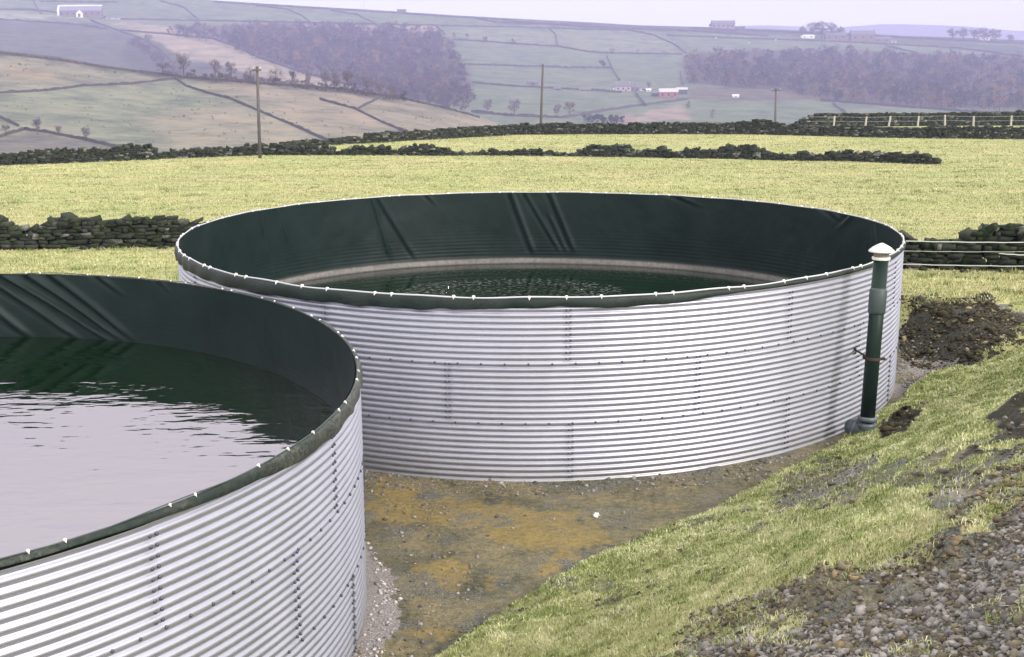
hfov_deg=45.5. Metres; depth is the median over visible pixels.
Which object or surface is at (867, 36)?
barn
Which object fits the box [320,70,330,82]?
bare tree
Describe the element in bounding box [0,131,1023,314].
field grass
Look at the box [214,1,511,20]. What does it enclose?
field wall
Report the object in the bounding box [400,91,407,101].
evergreen bush
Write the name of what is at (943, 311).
dug earth
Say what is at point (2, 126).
bare tree
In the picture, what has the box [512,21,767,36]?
field wall
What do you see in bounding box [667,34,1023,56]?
field wall
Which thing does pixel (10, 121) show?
field wall
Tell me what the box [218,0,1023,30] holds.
sky
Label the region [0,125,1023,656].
ground
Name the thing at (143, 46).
scrub
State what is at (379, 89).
bare tree
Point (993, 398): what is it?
bank grass
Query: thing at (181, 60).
bare tree
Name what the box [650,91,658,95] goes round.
shed
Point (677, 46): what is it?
field wall
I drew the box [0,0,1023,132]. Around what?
hill
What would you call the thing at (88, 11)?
farmhouse
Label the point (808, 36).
shed
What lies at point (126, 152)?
dry stone wall
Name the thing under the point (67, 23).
field wall
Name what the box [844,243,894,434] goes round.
vent pipe
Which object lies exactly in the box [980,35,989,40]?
cottage
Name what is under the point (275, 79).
scrub
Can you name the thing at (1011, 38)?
bare tree
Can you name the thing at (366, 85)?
bare tree
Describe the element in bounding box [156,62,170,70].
scrub bush
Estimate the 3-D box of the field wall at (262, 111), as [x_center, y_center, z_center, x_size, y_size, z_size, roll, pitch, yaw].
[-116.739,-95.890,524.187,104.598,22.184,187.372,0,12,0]
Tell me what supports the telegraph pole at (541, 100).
on the ground at (510, 573)
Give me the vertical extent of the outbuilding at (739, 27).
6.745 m
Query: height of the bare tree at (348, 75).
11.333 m
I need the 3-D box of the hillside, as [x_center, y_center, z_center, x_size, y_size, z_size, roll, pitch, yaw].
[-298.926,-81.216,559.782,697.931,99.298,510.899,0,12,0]
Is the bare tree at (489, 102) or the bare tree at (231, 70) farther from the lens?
the bare tree at (489, 102)
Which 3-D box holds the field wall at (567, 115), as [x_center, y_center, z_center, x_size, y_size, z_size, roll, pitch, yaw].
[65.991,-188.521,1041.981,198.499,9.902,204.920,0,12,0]
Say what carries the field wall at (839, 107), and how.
on the hill
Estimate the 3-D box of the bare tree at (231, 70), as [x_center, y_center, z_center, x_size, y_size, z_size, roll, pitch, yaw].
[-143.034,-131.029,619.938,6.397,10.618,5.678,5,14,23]
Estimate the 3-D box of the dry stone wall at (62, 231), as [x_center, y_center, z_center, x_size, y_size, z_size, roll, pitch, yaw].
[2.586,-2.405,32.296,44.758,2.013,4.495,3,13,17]
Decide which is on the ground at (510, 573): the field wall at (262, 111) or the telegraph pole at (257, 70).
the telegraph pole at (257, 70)
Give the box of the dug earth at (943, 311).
[879,292,1023,436]
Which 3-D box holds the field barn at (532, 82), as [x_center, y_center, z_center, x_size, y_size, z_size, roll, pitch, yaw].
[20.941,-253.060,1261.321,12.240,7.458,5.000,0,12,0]
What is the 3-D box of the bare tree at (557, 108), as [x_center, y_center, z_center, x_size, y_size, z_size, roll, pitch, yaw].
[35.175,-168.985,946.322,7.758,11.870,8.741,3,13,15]
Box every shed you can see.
[579,88,590,90]
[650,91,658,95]
[800,35,814,38]
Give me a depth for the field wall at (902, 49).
1770.28 m
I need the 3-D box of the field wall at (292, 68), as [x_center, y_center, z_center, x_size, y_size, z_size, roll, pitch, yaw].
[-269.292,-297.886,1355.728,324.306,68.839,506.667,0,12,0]
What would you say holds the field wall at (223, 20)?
on the hill
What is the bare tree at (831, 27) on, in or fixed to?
on the hill
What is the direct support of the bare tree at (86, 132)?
on the hillside
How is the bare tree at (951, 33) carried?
on the hill
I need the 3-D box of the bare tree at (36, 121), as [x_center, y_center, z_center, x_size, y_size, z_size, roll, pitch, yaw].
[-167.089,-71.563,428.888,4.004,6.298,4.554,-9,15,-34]
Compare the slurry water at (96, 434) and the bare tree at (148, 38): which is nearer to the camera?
the slurry water at (96, 434)
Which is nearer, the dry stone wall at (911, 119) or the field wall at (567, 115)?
the dry stone wall at (911, 119)
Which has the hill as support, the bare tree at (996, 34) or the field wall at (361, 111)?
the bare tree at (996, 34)
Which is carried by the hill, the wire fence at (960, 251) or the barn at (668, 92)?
the barn at (668, 92)
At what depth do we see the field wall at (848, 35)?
1912.21 m
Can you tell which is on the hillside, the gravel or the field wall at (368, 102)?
the field wall at (368, 102)
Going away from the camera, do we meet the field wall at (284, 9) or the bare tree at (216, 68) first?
the bare tree at (216, 68)
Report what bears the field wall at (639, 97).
on the hill
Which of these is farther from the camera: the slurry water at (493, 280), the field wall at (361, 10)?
the field wall at (361, 10)
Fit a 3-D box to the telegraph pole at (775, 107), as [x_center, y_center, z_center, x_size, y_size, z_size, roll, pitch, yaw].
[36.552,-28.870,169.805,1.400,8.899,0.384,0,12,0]
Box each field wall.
[0,8,107,17]
[0,18,106,29]
[0,51,175,76]
[0,77,175,93]
[0,115,19,126]
[0,127,115,146]
[40,0,116,2]
[90,19,174,63]
[120,18,580,29]
[120,29,180,35]
[160,0,198,18]
[175,77,328,139]
[176,76,479,117]
[181,34,388,93]
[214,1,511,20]
[256,4,309,21]
[319,97,405,130]
[330,9,374,22]
[358,96,379,108]
[453,38,607,53]
[466,63,611,68]
[469,16,543,24]
[471,97,688,117]
[472,81,621,92]
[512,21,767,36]
[581,28,686,53]
[606,54,619,80]
[608,51,682,54]
[635,92,646,105]
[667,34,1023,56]
[693,27,1023,43]
[821,98,1012,111]
[832,101,847,112]
[886,45,917,52]
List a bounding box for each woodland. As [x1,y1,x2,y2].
[166,19,476,110]
[684,43,1023,110]
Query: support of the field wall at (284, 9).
on the hill
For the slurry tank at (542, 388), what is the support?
on the ground at (510, 573)
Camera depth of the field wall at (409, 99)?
620.36 m
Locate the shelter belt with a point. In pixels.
(616, 118)
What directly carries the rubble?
on the ground at (510, 573)
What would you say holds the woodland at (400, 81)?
on the hill
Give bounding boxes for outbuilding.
[105,17,121,19]
[639,86,647,90]
[735,26,744,28]
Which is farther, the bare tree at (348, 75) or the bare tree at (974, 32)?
the bare tree at (974, 32)
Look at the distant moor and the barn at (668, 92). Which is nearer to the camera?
the barn at (668, 92)
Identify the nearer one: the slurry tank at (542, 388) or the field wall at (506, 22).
the slurry tank at (542, 388)
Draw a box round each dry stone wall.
[0,142,941,165]
[0,212,1023,272]
[279,119,1023,146]
[794,110,1023,125]
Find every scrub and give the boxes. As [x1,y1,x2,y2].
[127,36,182,73]
[157,68,404,99]
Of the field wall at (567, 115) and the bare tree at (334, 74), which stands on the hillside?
the bare tree at (334, 74)
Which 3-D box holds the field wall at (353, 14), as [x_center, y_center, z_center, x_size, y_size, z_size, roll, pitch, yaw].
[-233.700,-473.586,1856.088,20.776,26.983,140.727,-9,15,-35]
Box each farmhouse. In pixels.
[57,5,103,17]
[615,82,630,90]
[710,20,734,28]
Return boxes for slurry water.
[0,337,334,557]
[293,264,771,296]
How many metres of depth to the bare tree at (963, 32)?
1905.10 m
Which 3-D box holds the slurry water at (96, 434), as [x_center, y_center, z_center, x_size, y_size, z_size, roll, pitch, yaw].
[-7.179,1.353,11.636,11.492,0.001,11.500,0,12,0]
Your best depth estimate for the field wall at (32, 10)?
1719.77 m
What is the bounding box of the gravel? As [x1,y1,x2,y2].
[652,445,1023,656]
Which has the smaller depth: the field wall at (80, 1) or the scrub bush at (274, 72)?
the scrub bush at (274, 72)
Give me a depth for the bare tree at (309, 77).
621.52 m
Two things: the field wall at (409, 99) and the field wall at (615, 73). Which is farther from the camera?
the field wall at (615, 73)
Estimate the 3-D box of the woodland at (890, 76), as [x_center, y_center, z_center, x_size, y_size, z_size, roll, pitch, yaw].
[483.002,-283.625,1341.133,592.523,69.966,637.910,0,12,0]
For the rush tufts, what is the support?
on the hillside
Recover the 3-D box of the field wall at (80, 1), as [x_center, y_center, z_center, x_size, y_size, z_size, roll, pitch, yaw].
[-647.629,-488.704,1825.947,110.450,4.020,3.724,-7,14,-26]
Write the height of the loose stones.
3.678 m
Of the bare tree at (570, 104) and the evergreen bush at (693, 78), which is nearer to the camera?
the bare tree at (570, 104)
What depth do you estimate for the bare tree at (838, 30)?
1855.68 m
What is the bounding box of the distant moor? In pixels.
[745,24,1023,39]
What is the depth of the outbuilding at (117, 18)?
1706.19 m
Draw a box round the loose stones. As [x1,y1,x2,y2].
[447,305,1023,656]
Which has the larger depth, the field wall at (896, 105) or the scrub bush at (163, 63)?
the field wall at (896, 105)
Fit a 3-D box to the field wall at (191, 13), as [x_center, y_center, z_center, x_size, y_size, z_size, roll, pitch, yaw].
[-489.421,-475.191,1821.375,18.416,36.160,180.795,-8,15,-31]
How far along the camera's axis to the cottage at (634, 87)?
1226.50 m
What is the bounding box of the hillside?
[0,50,497,160]
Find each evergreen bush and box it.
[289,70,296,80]
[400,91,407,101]
[690,75,698,84]
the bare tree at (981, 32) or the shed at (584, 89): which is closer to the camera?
the shed at (584, 89)
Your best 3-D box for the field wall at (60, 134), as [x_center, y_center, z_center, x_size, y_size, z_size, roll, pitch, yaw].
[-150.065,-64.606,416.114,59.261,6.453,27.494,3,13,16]
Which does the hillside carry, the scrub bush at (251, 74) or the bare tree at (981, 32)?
the scrub bush at (251, 74)
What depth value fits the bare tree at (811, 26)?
1854.57 m
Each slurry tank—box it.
[0,272,366,656]
[174,191,905,481]
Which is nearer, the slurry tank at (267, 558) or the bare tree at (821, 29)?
the slurry tank at (267, 558)
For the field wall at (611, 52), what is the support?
on the hill
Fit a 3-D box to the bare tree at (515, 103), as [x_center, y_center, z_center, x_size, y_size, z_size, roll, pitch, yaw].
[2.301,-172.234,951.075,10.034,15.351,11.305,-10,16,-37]
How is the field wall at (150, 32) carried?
on the hill
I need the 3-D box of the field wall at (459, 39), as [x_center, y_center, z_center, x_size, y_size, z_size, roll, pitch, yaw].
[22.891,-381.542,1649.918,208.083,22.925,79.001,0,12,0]
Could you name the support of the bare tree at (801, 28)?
on the hill
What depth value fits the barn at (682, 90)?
1199.25 m
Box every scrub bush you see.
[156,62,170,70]
[244,65,255,79]
[266,65,285,82]
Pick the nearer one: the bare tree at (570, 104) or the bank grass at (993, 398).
the bank grass at (993, 398)
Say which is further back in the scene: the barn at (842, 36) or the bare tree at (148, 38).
the barn at (842, 36)
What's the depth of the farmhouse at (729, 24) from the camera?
1925.25 m
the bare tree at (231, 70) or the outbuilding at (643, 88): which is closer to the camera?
the bare tree at (231, 70)
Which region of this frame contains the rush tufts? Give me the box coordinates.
[6,59,466,148]
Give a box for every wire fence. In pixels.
[833,115,1023,126]
[903,241,1023,266]
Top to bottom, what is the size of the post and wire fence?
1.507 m
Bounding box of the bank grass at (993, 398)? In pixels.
[433,299,1023,656]
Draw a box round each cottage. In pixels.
[631,83,639,90]
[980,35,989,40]
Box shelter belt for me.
[581,113,624,123]
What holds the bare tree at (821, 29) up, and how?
on the hill
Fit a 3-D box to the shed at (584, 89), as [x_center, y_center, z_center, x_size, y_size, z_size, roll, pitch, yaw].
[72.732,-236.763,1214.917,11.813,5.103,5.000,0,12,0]
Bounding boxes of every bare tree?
[0,124,9,135]
[31,116,42,132]
[81,127,89,136]
[144,33,152,44]
[175,52,191,75]
[208,59,221,77]
[224,61,237,76]
[305,72,312,81]
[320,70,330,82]
[332,72,341,86]
[342,70,354,88]
[358,72,374,93]
[375,81,383,95]
[483,99,491,109]
[508,98,520,113]
[553,104,561,113]
[562,102,575,113]
[798,25,805,35]
[805,22,818,34]
[814,20,828,38]
[824,23,837,32]
[836,26,845,31]
[946,27,958,38]
[957,27,968,39]
[967,27,980,38]
[979,27,991,40]
[989,28,1001,40]
[1007,34,1014,41]
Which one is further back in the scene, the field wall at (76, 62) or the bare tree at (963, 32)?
the bare tree at (963, 32)
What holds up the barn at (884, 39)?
on the hill
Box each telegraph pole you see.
[252,66,261,157]
[539,64,543,131]
[771,88,780,120]
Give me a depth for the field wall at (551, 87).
1233.72 m
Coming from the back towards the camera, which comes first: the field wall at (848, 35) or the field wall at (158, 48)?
the field wall at (848, 35)
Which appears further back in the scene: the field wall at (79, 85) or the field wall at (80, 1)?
the field wall at (80, 1)
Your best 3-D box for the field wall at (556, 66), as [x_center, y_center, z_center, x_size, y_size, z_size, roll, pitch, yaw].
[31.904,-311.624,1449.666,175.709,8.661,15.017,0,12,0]
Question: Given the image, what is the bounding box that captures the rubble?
[352,334,951,656]
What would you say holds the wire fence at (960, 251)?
on the ground at (510, 573)
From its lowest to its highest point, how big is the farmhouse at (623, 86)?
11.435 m
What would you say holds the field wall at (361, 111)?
on the hillside
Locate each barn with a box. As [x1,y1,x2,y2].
[526,80,537,84]
[658,88,678,97]
[676,87,687,93]
[824,32,846,40]
[849,30,875,41]
[875,37,891,42]
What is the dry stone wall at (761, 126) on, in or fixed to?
on the ground at (510, 573)

